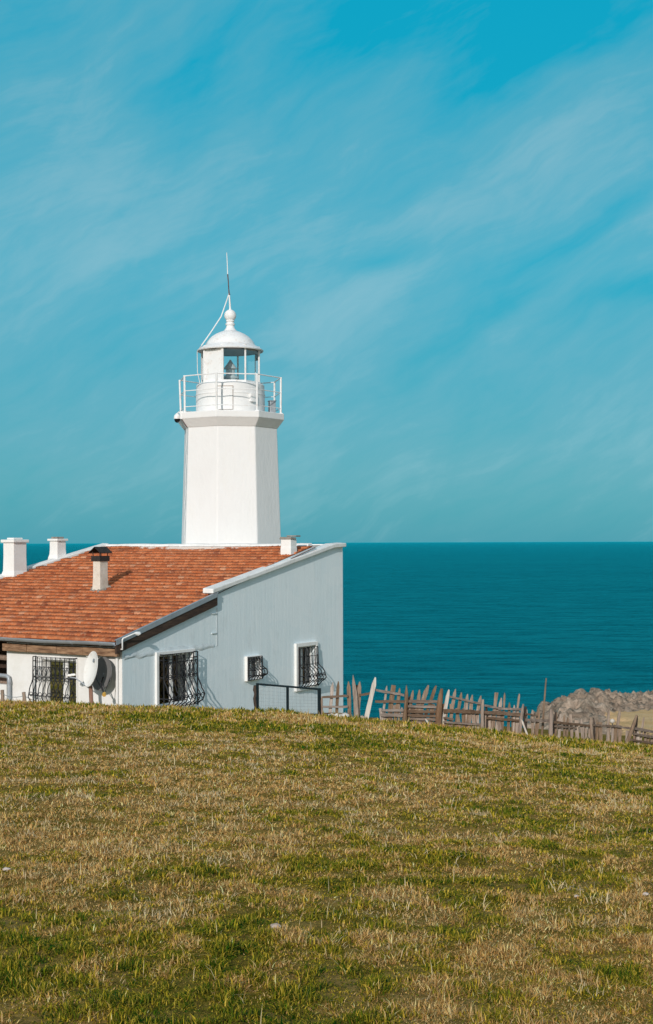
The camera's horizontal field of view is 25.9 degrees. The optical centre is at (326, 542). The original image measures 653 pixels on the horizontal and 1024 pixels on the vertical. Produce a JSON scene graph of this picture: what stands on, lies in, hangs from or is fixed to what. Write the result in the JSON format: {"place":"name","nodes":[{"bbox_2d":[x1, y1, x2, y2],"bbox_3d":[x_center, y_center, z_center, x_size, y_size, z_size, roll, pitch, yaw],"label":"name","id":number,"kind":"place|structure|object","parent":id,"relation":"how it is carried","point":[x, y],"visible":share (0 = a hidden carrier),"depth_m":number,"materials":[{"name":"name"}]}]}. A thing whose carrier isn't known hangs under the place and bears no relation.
{"place":"outdoors","nodes":[
{"label":"outdoors","id":0,"kind":"place"},
{"bbox_2d":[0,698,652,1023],"bbox_3d":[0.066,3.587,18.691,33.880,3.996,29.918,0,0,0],"label":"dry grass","id":1,"kind":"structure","parent":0,"point":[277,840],"depth_m":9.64,"materials":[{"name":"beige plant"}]},
{"bbox_2d":[0,698,652,1023],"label":"ground","id":2,"kind":"structure","parent":0,"point":[332,902],"depth_m":7.95,"materials":[{"name":"green plant"}]},
{"bbox_2d":[0,690,35,701],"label":"wire fence","id":3,"kind":"object","parent":2,"relation":"on","point":[3,695],"visible":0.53,"depth_m":28.18,"materials":[{"name":"brown wood"}]},
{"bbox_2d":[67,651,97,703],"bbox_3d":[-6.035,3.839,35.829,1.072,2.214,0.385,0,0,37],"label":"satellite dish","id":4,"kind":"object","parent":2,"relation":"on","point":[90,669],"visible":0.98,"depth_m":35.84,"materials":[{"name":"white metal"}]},
{"bbox_2d":[0,535,345,714],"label":"house","id":5,"kind":"structure","parent":2,"relation":"on","point":[227,625],"depth_m":40.73,"materials":[{"name":"white paint"}]},
{"bbox_2d":[28,656,77,702],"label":"window","id":6,"kind":"structure","parent":5,"relation":"in","point":[60,686],"depth_m":37.16,"materials":[{"name":"white paint"}]},
{"bbox_2d":[93,657,111,696],"bbox_3d":[-5.611,3.377,35.952,0.425,0.952,0.951,0,0,-28],"label":"satellite dish","id":7,"kind":"object","parent":5,"relation":"attached to","point":[103,676],"visible":0.95,"depth_m":36.02,"materials":[{"name":"grey metal"}]},
{"bbox_2d":[121,632,140,649],"bbox_3d":[-4.965,2.481,35.901,0.623,0.450,0.190,0,0,-26],"label":"wall lamp","id":8,"kind":"object","parent":5,"relation":"attached to","point":[137,633],"visible":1,"depth_m":35.88,"materials":[{"name":"white metal"}]},
{"bbox_2d":[155,648,204,706],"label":"window","id":9,"kind":"structure","parent":5,"relation":"in","point":[171,683],"depth_m":38.00,"materials":[{"name":"white paint"}]},
{"bbox_2d":[245,655,267,680],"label":"window","id":10,"kind":"structure","parent":5,"relation":"in","point":[251,662],"depth_m":40.80,"materials":[{"name":"white paint"}]},
{"bbox_2d":[294,641,326,691],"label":"window","id":11,"kind":"structure","parent":5,"relation":"in","point":[301,650],"depth_m":43.22,"materials":[{"name":"white paint"}]},
{"bbox_2d":[178,253,283,543],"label":"lighthouse","id":12,"kind":"object","parent":2,"relation":"on","point":[230,484],"visible":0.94,"depth_m":47.20,"materials":[{"name":"paint"}]},
{"bbox_2d":[174,411,186,426],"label":"security camera","id":13,"kind":"object","parent":12,"relation":"attached to","point":[177,417],"visible":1,"depth_m":47.53,"materials":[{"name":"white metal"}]},
{"bbox_2d":[267,400,275,412],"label":"equipment box","id":14,"kind":"object","parent":12,"relation":"on","point":[271,403],"visible":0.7,"depth_m":48.19,"materials":[{"name":"grey metal"}]},
{"bbox_2d":[270,923,280,928],"bbox_3d":[-0.239,1.772,6.564,0.046,0.031,0.045,0,0,40],"label":"stone","id":15,"kind":"object","parent":2,"relation":"on","point":[274,925],"visible":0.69,"depth_m":6.55,"materials":[{"name":"white stone"}]},
{"bbox_2d":[253,683,320,714],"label":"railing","id":16,"kind":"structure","parent":2,"relation":"on","point":[256,701],"depth_m":30.17,"materials":[{"name":"black metal"}]},
{"bbox_2d":[321,676,652,744],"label":"picket fence","id":17,"kind":"object","parent":2,"relation":"on","point":[440,710],"visible":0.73,"depth_m":30.12,"materials":[{"name":"brown wood"}]},
{"bbox_2d":[541,678,546,735],"bbox_3d":[4.736,3.768,31.095,0.232,1.594,0.057,0,0,-33],"label":"wooden pole","id":18,"kind":"object","parent":2,"relation":"on","point":[542,727],"visible":0.71,"depth_m":31.09,"materials":[{"name":"brown wood"}]},
{"bbox_2d":[0,542,652,727],"bbox_3d":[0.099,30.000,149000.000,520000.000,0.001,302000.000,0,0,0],"label":"sea","id":19,"kind":"structure","parent":0,"point":[486,621],"depth_m":556.29,"materials":[{"name":"blue liquid"}]},
{"bbox_2d":[0,0,652,543],"label":"sky","id":20,"kind":"structure","parent":0,"point":[432,220],"materials":[{"name":"blue"}]},
{"bbox_2d":[527,688,652,735],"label":"headland","id":21,"kind":"structure","parent":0,"point":[584,705],"depth_m":93.54,"materials":[{"name":"beige stone"}]}
]}

